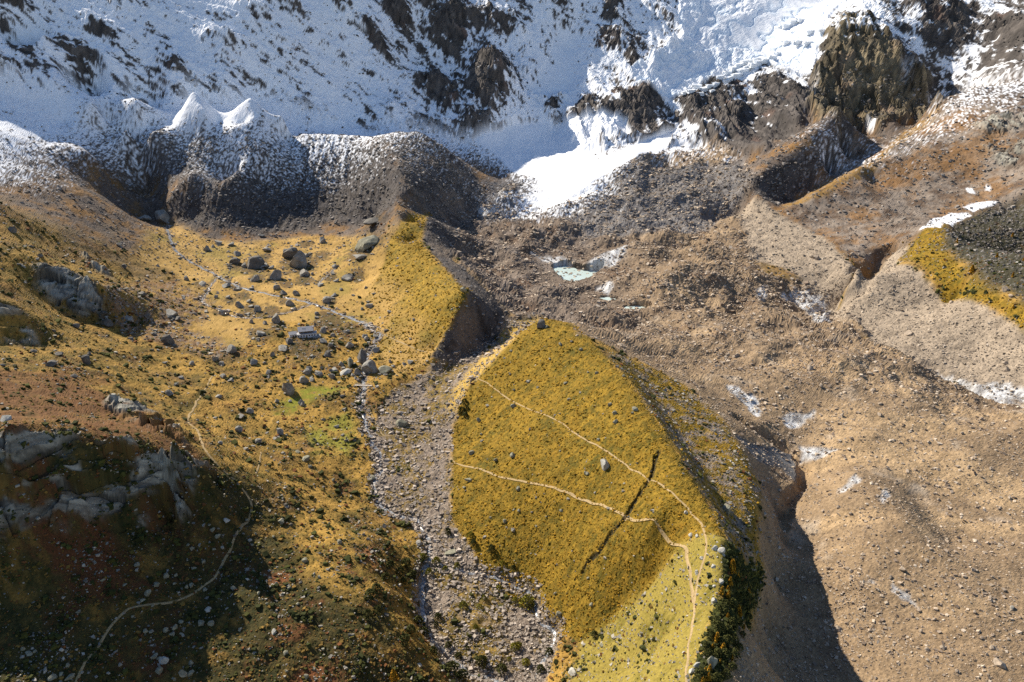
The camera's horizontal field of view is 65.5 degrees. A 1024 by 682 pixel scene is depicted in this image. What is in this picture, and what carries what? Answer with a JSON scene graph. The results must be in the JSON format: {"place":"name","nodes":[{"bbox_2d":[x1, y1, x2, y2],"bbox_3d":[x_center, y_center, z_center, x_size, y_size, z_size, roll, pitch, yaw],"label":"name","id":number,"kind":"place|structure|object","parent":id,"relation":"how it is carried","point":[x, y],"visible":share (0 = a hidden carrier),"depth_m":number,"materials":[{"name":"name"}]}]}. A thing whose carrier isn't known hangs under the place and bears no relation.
{"place":"outdoors","nodes":[
{"label":"outdoors","id":0,"kind":"place"},
{"bbox_2d":[60,73,409,233],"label":"snowy moraine","id":1,"kind":"structure","parent":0,"point":[133,121],"depth_m":1067.21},
{"bbox_2d":[134,221,387,346],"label":"meadow","id":2,"kind":"structure","parent":0,"point":[225,328],"depth_m":824.67,"materials":[{"name":"yellow plant"}]},
{"bbox_2d":[229,257,240,263],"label":"boulder","id":3,"kind":"object","parent":2,"relation":"on","point":[234,260],"visible":1,"depth_m":875.97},
{"bbox_2d":[247,255,264,268],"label":"boulder","id":4,"kind":"object","parent":2,"relation":"on","point":[256,262],"visible":0.9,"depth_m":862.75,"materials":[{"name":"stone"}]},
{"bbox_2d":[270,269,281,279],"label":"boulder","id":5,"kind":"object","parent":2,"relation":"on","point":[276,274],"visible":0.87,"depth_m":825.67,"materials":[{"name":"stone"}]},
{"bbox_2d":[282,247,297,257],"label":"boulder","id":6,"kind":"object","parent":2,"relation":"on","point":[290,252],"visible":0.68,"depth_m":895.18,"materials":[{"name":"stone"}]},
{"bbox_2d":[289,250,306,267],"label":"boulder","id":7,"kind":"object","parent":2,"relation":"on","point":[299,260],"visible":0.82,"depth_m":862.46,"materials":[{"name":"stone"}]},
{"bbox_2d":[300,269,309,276],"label":"boulder","id":8,"kind":"object","parent":2,"relation":"on","point":[303,272],"visible":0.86,"depth_m":836.60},
{"bbox_2d":[341,273,352,280],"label":"boulder","id":9,"kind":"object","parent":2,"relation":"on","point":[347,277],"visible":1,"depth_m":820.61,"materials":[{"name":"stone"}]},
{"bbox_2d":[166,226,504,681],"bbox_3d":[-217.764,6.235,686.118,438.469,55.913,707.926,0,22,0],"label":"stream","id":10,"kind":"structure","parent":0,"point":[422,611],"depth_m":501.06,"materials":[{"name":"liquid"}]},
{"bbox_2d":[428,555,555,677],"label":"stream","id":11,"kind":"structure","parent":0,"point":[536,614],"depth_m":413.47,"materials":[{"name":"liquid"}]},
{"bbox_2d":[0,204,1023,681],"bbox_3d":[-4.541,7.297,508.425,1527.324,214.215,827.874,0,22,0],"label":"hillside","id":12,"kind":"structure","parent":0,"point":[308,392],"depth_m":426.36,"materials":[{"name":"yellow plant"}]},
{"bbox_2d":[0,415,11,421],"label":"boulder","id":13,"kind":"object","parent":12,"relation":"on","point":[5,418],"visible":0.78,"depth_m":375.67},
{"bbox_2d":[45,360,56,366],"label":"boulder","id":14,"kind":"object","parent":12,"relation":"on","point":[50,363],"visible":0.94,"depth_m":504.76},
{"bbox_2d":[80,354,90,364],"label":"boulder","id":15,"kind":"object","parent":12,"relation":"on","point":[85,359],"visible":0.91,"depth_m":534.61,"materials":[{"name":"stone"}]},
{"bbox_2d":[103,319,112,325],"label":"boulder","id":16,"kind":"object","parent":12,"relation":"on","point":[108,322],"visible":1,"depth_m":644.90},
{"bbox_2d":[75,375,252,681],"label":"footpath","id":17,"kind":"structure","parent":12,"relation":"on","point":[161,603],"depth_m":389.17,"materials":[{"name":"soil"}]},
{"bbox_2d":[159,656,168,664],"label":"boulder","id":18,"kind":"object","parent":12,"relation":"on","point":[163,660],"visible":1,"depth_m":344.37,"materials":[{"name":"stone"}]},
{"bbox_2d":[161,334,174,344],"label":"boulder","id":19,"kind":"object","parent":12,"relation":"on","point":[167,339],"visible":0.97,"depth_m":640.63,"materials":[{"name":"stone"}]},
{"bbox_2d":[166,309,176,317],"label":"boulder","id":20,"kind":"object","parent":12,"relation":"on","point":[170,313],"visible":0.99,"depth_m":693.43,"materials":[{"name":"stone"}]},
{"bbox_2d":[178,669,187,677],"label":"boulder","id":21,"kind":"object","parent":12,"relation":"on","point":[182,673],"visible":1,"depth_m":340.45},
{"bbox_2d":[226,344,236,353],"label":"boulder","id":22,"kind":"object","parent":12,"relation":"on","point":[231,348],"visible":1,"depth_m":640.62,"materials":[{"name":"stone"}]},
{"bbox_2d":[271,313,280,322],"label":"boulder","id":23,"kind":"object","parent":12,"relation":"on","point":[275,318],"visible":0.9,"depth_m":705.73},
{"bbox_2d":[282,383,294,395],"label":"boulder","id":24,"kind":"object","parent":12,"relation":"on","point":[288,389],"visible":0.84,"depth_m":584.36,"materials":[{"name":"stone"}]},
{"bbox_2d":[297,326,320,338],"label":"mountain hut","id":25,"kind":"object","parent":12,"relation":"on","point":[307,331],"visible":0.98,"depth_m":676.97,"materials":[{"name":"grey stone"}]},
{"bbox_2d":[340,368,351,375],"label":"boulder","id":26,"kind":"object","parent":12,"relation":"on","point":[346,371],"visible":1,"depth_m":620.77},
{"bbox_2d":[357,349,366,364],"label":"boulder","id":27,"kind":"object","parent":12,"relation":"on","point":[362,356],"visible":0.93,"depth_m":637.94,"materials":[{"name":"stone"}]},
{"bbox_2d":[163,224,566,681],"bbox_3d":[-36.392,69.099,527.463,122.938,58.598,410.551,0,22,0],"label":"stream bed","id":28,"kind":"object","parent":12,"relation":"on","point":[433,512],"visible":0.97,"depth_m":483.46,"materials":[{"name":"stone"}]},
{"bbox_2d":[361,407,429,439],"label":"footpath","id":29,"kind":"structure","parent":28,"relation":"on","point":[391,436],"depth_m":550.60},
{"bbox_2d":[396,419,408,426],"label":"boulder","id":30,"kind":"object","parent":28,"relation":"on","point":[401,423],"visible":1,"depth_m":558.27,"materials":[{"name":"stone"}]},
{"bbox_2d":[444,549,455,555],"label":"boulder","id":31,"kind":"object","parent":28,"relation":"on","point":[450,552],"visible":1,"depth_m":444.71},
{"bbox_2d":[458,600,468,609],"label":"shrub","id":32,"kind":"object","parent":28,"relation":"on","point":[463,602],"visible":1,"depth_m":410.48,"materials":[{"name":"green plant"}]},
{"bbox_2d":[458,668,470,681],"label":"dwarf pine","id":33,"kind":"object","parent":28,"relation":"on","point":[464,671],"visible":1,"depth_m":368.65,"materials":[{"name":"green plant"}]},
{"bbox_2d":[474,655,486,669],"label":"dwarf pine","id":34,"kind":"object","parent":28,"relation":"on","point":[479,659],"visible":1,"depth_m":382.46,"materials":[{"name":"green plant"}]},
{"bbox_2d":[496,663,507,676],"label":"dwarf pine","id":35,"kind":"object","parent":28,"relation":"on","point":[502,666],"visible":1,"depth_m":377.81,"materials":[{"name":"green plant"}]},
{"bbox_2d":[510,642,519,651],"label":"shrub","id":36,"kind":"object","parent":28,"relation":"on","point":[514,644],"visible":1,"depth_m":389.01,"materials":[{"name":"green plant"}]},
{"bbox_2d":[535,664,545,673],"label":"dwarf pine","id":37,"kind":"object","parent":28,"relation":"on","point":[540,667],"visible":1,"depth_m":376.02,"materials":[{"name":"green plant"}]},
{"bbox_2d":[355,235,379,252],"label":"boulder","id":38,"kind":"object","parent":12,"relation":"on","point":[364,244],"visible":0.74,"depth_m":866.28,"materials":[{"name":"stone"}]},
{"bbox_2d":[362,608,373,619],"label":"dwarf pine","id":39,"kind":"object","parent":12,"relation":"on","point":[366,611],"visible":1,"depth_m":371.45,"materials":[{"name":"green plant"}]},
{"bbox_2d":[361,360,377,373],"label":"boulder","id":40,"kind":"object","parent":12,"relation":"on","point":[368,366],"visible":0.97,"depth_m":621.13,"materials":[{"name":"stone"}]},
{"bbox_2d":[364,588,377,600],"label":"dwarf pine","id":41,"kind":"object","parent":12,"relation":"on","point":[369,591],"visible":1,"depth_m":380.95,"materials":[{"name":"green plant"}]},
{"bbox_2d":[371,583,384,593],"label":"dwarf pine","id":42,"kind":"object","parent":12,"relation":"on","point":[377,587],"visible":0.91,"depth_m":387.31,"materials":[{"name":"green plant"}]},
{"bbox_2d":[373,604,382,616],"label":"dwarf pine","id":43,"kind":"object","parent":12,"relation":"on","point":[379,607],"visible":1,"depth_m":374.94,"materials":[{"name":"green plant"}]},
{"bbox_2d":[381,572,390,582],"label":"dwarf pine","id":44,"kind":"object","parent":12,"relation":"on","point":[387,574],"visible":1,"depth_m":405.79,"materials":[{"name":"green plant"}]},
{"bbox_2d":[386,560,396,568],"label":"dwarf pine","id":45,"kind":"object","parent":12,"relation":"on","point":[391,563],"visible":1,"depth_m":416.94,"materials":[{"name":"green plant"}]},
{"bbox_2d":[389,668,399,681],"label":"larch tree","id":46,"kind":"object","parent":12,"relation":"on","point":[393,675],"visible":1,"depth_m":349.78,"materials":[{"name":"plant"}]},
{"bbox_2d":[396,566,405,576],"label":"dwarf pine","id":47,"kind":"object","parent":12,"relation":"on","point":[400,570],"visible":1,"depth_m":417.91,"materials":[{"name":"green plant"}]},
{"bbox_2d":[397,633,412,646],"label":"dwarf pine","id":48,"kind":"object","parent":12,"relation":"on","point":[403,636],"visible":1,"depth_m":366.37,"materials":[{"name":"green plant"}]},
{"bbox_2d":[402,557,411,566],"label":"dwarf pine","id":49,"kind":"object","parent":12,"relation":"on","point":[408,560],"visible":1,"depth_m":428.78,"materials":[{"name":"green plant"}]},
{"bbox_2d":[405,624,417,634],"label":"dwarf pine","id":50,"kind":"object","parent":12,"relation":"on","point":[411,626],"visible":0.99,"depth_m":374.80,"materials":[{"name":"green plant"}]},
{"bbox_2d":[407,569,417,577],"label":"dwarf pine","id":51,"kind":"object","parent":12,"relation":"on","point":[413,572],"visible":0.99,"depth_m":424.63,"materials":[{"name":"green plant"}]},
{"bbox_2d":[414,615,424,626],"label":"dwarf pine","id":52,"kind":"object","parent":12,"relation":"on","point":[417,617],"visible":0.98,"depth_m":391.78,"materials":[{"name":"green plant"}]},
{"bbox_2d":[420,627,429,636],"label":"dwarf pine","id":53,"kind":"object","parent":12,"relation":"on","point":[426,630],"visible":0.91,"depth_m":387.85,"materials":[{"name":"green plant"}]},
{"bbox_2d":[444,660,459,677],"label":"dwarf pine","id":54,"kind":"object","parent":12,"relation":"on","point":[454,666],"visible":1,"depth_m":367.46,"materials":[{"name":"green plant"}]},
{"bbox_2d":[0,201,1023,681],"bbox_3d":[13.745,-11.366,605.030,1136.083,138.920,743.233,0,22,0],"label":"heath tufts","id":55,"kind":"object","parent":12,"relation":"on","point":[246,615],"visible":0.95,"depth_m":398.53,"materials":[{"name":"plant"}]},
{"bbox_2d":[0,200,1023,681],"bbox_3d":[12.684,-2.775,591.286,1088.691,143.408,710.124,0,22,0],"label":"dark shrubs","id":56,"kind":"object","parent":12,"relation":"on","point":[744,570],"visible":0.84,"depth_m":387.63,"materials":[{"name":"plant"}]},
{"bbox_2d":[0,197,1023,681],"bbox_3d":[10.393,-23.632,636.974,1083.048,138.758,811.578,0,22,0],"label":"hillside stones","id":57,"kind":"object","parent":12,"relation":"on","point":[578,669],"visible":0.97,"depth_m":418.92,"materials":[{"name":"stone"}]},
{"bbox_2d":[0,0,1023,153],"bbox_3d":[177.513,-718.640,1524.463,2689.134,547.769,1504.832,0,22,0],"label":"mountain face","id":58,"kind":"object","parent":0,"point":[181,27],"visible":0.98,"depth_m":1283.73},
{"bbox_2d":[1,0,1023,154],"bbox_3d":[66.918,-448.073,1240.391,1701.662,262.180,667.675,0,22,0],"label":"wall rocks","id":59,"kind":"object","parent":58,"relation":"on","point":[543,47],"depth_m":1297.45,"materials":[{"name":"stone"}]},
{"bbox_2d":[729,72,742,78],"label":"serac","id":60,"kind":"object","parent":58,"relation":"on","point":[737,75],"visible":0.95,"depth_m":1354.21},
{"bbox_2d":[628,0,845,99],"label":"glacier icefall","id":61,"kind":"object","parent":58,"relation":"on","point":[718,36],"visible":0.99,"depth_m":1402.52,"materials":[{"name":"ice"}]},
{"bbox_2d":[739,58,752,64],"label":"serac","id":62,"kind":"object","parent":61,"relation":"on","point":[745,61],"visible":0.84,"depth_m":1374.48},
{"bbox_2d":[778,24,791,28],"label":"serac","id":63,"kind":"object","parent":61,"relation":"on","point":[782,26],"visible":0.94,"depth_m":1433.88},
{"bbox_2d":[780,40,791,45],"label":"serac","id":64,"kind":"object","parent":61,"relation":"on","point":[784,42],"visible":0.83,"depth_m":1391.51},
{"bbox_2d":[791,39,802,45],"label":"serac","id":65,"kind":"object","parent":61,"relation":"on","point":[796,42],"visible":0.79,"depth_m":1359.71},
{"bbox_2d":[735,67,749,72],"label":"serac","id":66,"kind":"object","parent":58,"relation":"on","point":[741,70],"visible":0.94,"depth_m":1361.12,"materials":[{"name":"ice"}]},
{"bbox_2d":[747,62,760,67],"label":"serac","id":67,"kind":"object","parent":58,"relation":"on","point":[752,65],"visible":1,"depth_m":1359.62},
{"bbox_2d":[0,62,1023,407],"bbox_3d":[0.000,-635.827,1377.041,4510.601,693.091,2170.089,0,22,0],"label":"scree slope","id":68,"kind":"structure","parent":0,"point":[34,110],"depth_m":956.55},
{"bbox_2d":[138,215,151,220],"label":"boulder","id":69,"kind":"object","parent":68,"relation":"on","point":[146,217],"visible":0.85,"depth_m":1001.33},
{"bbox_2d":[155,210,169,222],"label":"boulder","id":70,"kind":"object","parent":68,"relation":"on","point":[162,216],"visible":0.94,"depth_m":1005.19,"materials":[{"name":"stone"}]},
{"bbox_2d":[363,217,377,224],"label":"boulder","id":71,"kind":"object","parent":68,"relation":"on","point":[371,221],"visible":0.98,"depth_m":943.28,"materials":[{"name":"stone"}]},
{"bbox_2d":[0,50,1023,362],"bbox_3d":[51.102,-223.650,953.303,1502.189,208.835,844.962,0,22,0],"label":"scree rubble","id":72,"kind":"object","parent":68,"relation":"on","point":[434,142],"visible":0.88,"depth_m":1016.88,"materials":[{"name":"stone"}]},
{"bbox_2d":[739,196,1023,407],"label":"bank rubble","id":73,"kind":"object","parent":68,"relation":"on","point":[900,310],"visible":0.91,"depth_m":712.16,"materials":[{"name":"stone"}]},
{"bbox_2d":[0,105,1023,534],"bbox_3d":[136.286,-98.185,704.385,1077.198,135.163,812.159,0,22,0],"label":"cliff","id":74,"kind":"structure","parent":0,"point":[166,469],"depth_m":392.15,"materials":[{"name":"stone"}]},
{"bbox_2d":[553,266,597,280],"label":"meltwater pond","id":75,"kind":"structure","parent":0,"point":[583,275],"depth_m":889.11,"materials":[{"name":"grey"}]},
{"bbox_2d":[362,130,1023,681],"bbox_3d":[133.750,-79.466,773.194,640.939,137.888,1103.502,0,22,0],"label":"moraine","id":76,"kind":"structure","parent":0,"point":[484,330],"depth_m":459.24,"materials":[{"name":"yellow plant"}]},
{"bbox_2d":[378,365,391,374],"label":"boulder","id":77,"kind":"object","parent":76,"relation":"on","point":[384,369],"visible":0.98,"depth_m":618.20,"materials":[{"name":"stone"}]},
{"bbox_2d":[384,334,443,352],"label":"footpath","id":78,"kind":"structure","parent":76,"relation":"on","point":[409,345],"depth_m":654.92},
{"bbox_2d":[517,594,534,609],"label":"shrub","id":79,"kind":"object","parent":76,"relation":"on","point":[528,597],"visible":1,"depth_m":412.93,"materials":[{"name":"green plant"}]},
{"bbox_2d":[537,319,545,327],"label":"boulder","id":80,"kind":"object","parent":76,"relation":"on","point":[541,323],"visible":1,"depth_m":588.56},
{"bbox_2d":[568,667,576,675],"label":"boulder","id":81,"kind":"object","parent":76,"relation":"on","point":[572,671],"visible":1,"depth_m":365.90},
{"bbox_2d":[450,458,695,602],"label":"footpath","id":82,"kind":"structure","parent":76,"relation":"on","point":[663,534],"depth_m":379.55,"materials":[{"name":"soil"}]},
{"bbox_2d":[478,378,706,681],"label":"footpath","id":83,"kind":"structure","parent":76,"relation":"on","point":[696,587],"depth_m":351.32,"materials":[{"name":"soil"}]},
{"bbox_2d":[600,458,608,470],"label":"boulder","id":84,"kind":"object","parent":76,"relation":"on","point":[604,464],"visible":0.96,"depth_m":419.75,"materials":[{"name":"stone"}]},
{"bbox_2d":[363,212,1023,640],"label":"golden tufts","id":85,"kind":"object","parent":76,"relation":"on","point":[531,464],"visible":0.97,"depth_m":449.47,"materials":[{"name":"plant"}]},
{"bbox_2d":[694,667,707,680],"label":"dwarf pine","id":86,"kind":"object","parent":76,"relation":"on","point":[700,670],"visible":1,"depth_m":268.51,"materials":[{"name":"green plant"}]},
{"bbox_2d":[702,648,715,657],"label":"dwarf pine","id":87,"kind":"object","parent":76,"relation":"on","point":[708,651],"visible":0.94,"depth_m":277.72,"materials":[{"name":"green plant"}]},
{"bbox_2d":[704,630,714,640],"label":"dwarf pine","id":88,"kind":"object","parent":76,"relation":"on","point":[711,634],"visible":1,"depth_m":285.06,"materials":[{"name":"green plant"}]},
{"bbox_2d":[707,656,717,669],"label":"boulder","id":89,"kind":"object","parent":76,"relation":"on","point":[712,661],"visible":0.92,"depth_m":272.98,"materials":[{"name":"stone"}]},
{"bbox_2d":[711,672,722,681],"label":"dwarf pine","id":90,"kind":"object","parent":76,"relation":"on","point":[718,675],"visible":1,"depth_m":268.36,"materials":[{"name":"green plant"}]},
{"bbox_2d":[709,615,724,625],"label":"dwarf pine","id":91,"kind":"object","parent":76,"relation":"on","point":[717,618],"visible":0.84,"depth_m":292.02,"materials":[{"name":"green plant"}]},
{"bbox_2d":[713,648,723,659],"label":"dwarf pine","id":92,"kind":"object","parent":76,"relation":"on","point":[716,650],"visible":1,"depth_m":278.70,"materials":[{"name":"green plant"}]},
{"bbox_2d":[712,620,725,633],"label":"dwarf pine","id":93,"kind":"object","parent":76,"relation":"on","point":[720,624],"visible":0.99,"depth_m":288.13,"materials":[{"name":"green plant"}]},
{"bbox_2d":[715,602,728,615],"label":"dwarf pine","id":94,"kind":"object","parent":76,"relation":"on","point":[722,606],"visible":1,"depth_m":297.93,"materials":[{"name":"green plant"}]},
{"bbox_2d":[717,636,726,646],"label":"dwarf pine","id":95,"kind":"object","parent":76,"relation":"on","point":[723,639],"visible":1,"depth_m":282.71,"materials":[{"name":"green plant"}]},
{"bbox_2d":[719,648,731,660],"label":"dwarf pine","id":96,"kind":"object","parent":76,"relation":"on","point":[728,655],"visible":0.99,"depth_m":278.24,"materials":[{"name":"green plant"}]},
{"bbox_2d":[721,669,732,680],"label":"dwarf pine","id":97,"kind":"object","parent":76,"relation":"on","point":[725,671],"visible":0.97,"depth_m":270.81,"materials":[{"name":"green plant"}]},
{"bbox_2d":[723,503,730,515],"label":"boulder","id":98,"kind":"object","parent":76,"relation":"on","point":[726,508],"visible":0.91,"depth_m":393.66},
{"bbox_2d":[723,634,733,643],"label":"dwarf pine","id":99,"kind":"object","parent":76,"relation":"on","point":[729,638],"visible":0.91,"depth_m":284.57,"materials":[{"name":"green plant"}]},
{"bbox_2d":[723,624,734,635],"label":"dwarf pine","id":100,"kind":"object","parent":76,"relation":"on","point":[728,627],"visible":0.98,"depth_m":289.34,"materials":[{"name":"green plant"}]},
{"bbox_2d":[727,661,737,671],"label":"dwarf pine","id":101,"kind":"object","parent":76,"relation":"on","point":[732,664],"visible":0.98,"depth_m":274.99,"materials":[{"name":"green plant"}]},
{"bbox_2d":[729,558,737,573],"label":"larch tree","id":102,"kind":"object","parent":76,"relation":"on","point":[732,564],"visible":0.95,"depth_m":324.07,"materials":[{"name":"plant"}]},
{"bbox_2d":[728,617,738,628],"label":"dwarf pine","id":103,"kind":"object","parent":76,"relation":"on","point":[734,621],"visible":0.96,"depth_m":294.18,"materials":[{"name":"green plant"}]},
{"bbox_2d":[729,597,738,608],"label":"dwarf pine","id":104,"kind":"object","parent":76,"relation":"on","point":[734,601],"visible":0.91,"depth_m":304.84,"materials":[{"name":"green plant"}]},
{"bbox_2d":[728,648,741,661],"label":"dwarf pine","id":105,"kind":"object","parent":76,"relation":"on","point":[734,651],"visible":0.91,"depth_m":280.50,"materials":[{"name":"green plant"}]},
{"bbox_2d":[473,104,999,228],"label":"snow field","id":106,"kind":"structure","parent":0,"point":[562,162],"depth_m":1266.04,"materials":[{"name":"snow"}]},
{"bbox_2d":[454,132,1023,681],"bbox_3d":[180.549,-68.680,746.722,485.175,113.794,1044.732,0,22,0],"label":"debris glacier","id":107,"kind":"object","parent":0,"point":[908,490],"visible":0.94,"depth_m":515.98,"materials":[{"name":"gravel"}]},
{"bbox_2d":[446,138,1023,681],"bbox_3d":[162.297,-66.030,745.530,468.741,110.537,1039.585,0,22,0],"label":"glacier rubble","id":108,"kind":"object","parent":107,"relation":"on","point":[728,358],"visible":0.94,"depth_m":594.66,"materials":[{"name":"stone"}]},
{"bbox_2d":[993,657,1005,668],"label":"boulder","id":109,"kind":"object","parent":107,"relation":"on","point":[998,662],"visible":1,"depth_m":342.95,"materials":[{"name":"stone"}]},
{"bbox_2d":[770,97,1023,275],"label":"hillside","id":110,"kind":"structure","parent":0,"point":[900,183],"depth_m":983.41,"materials":[{"name":"soil"}]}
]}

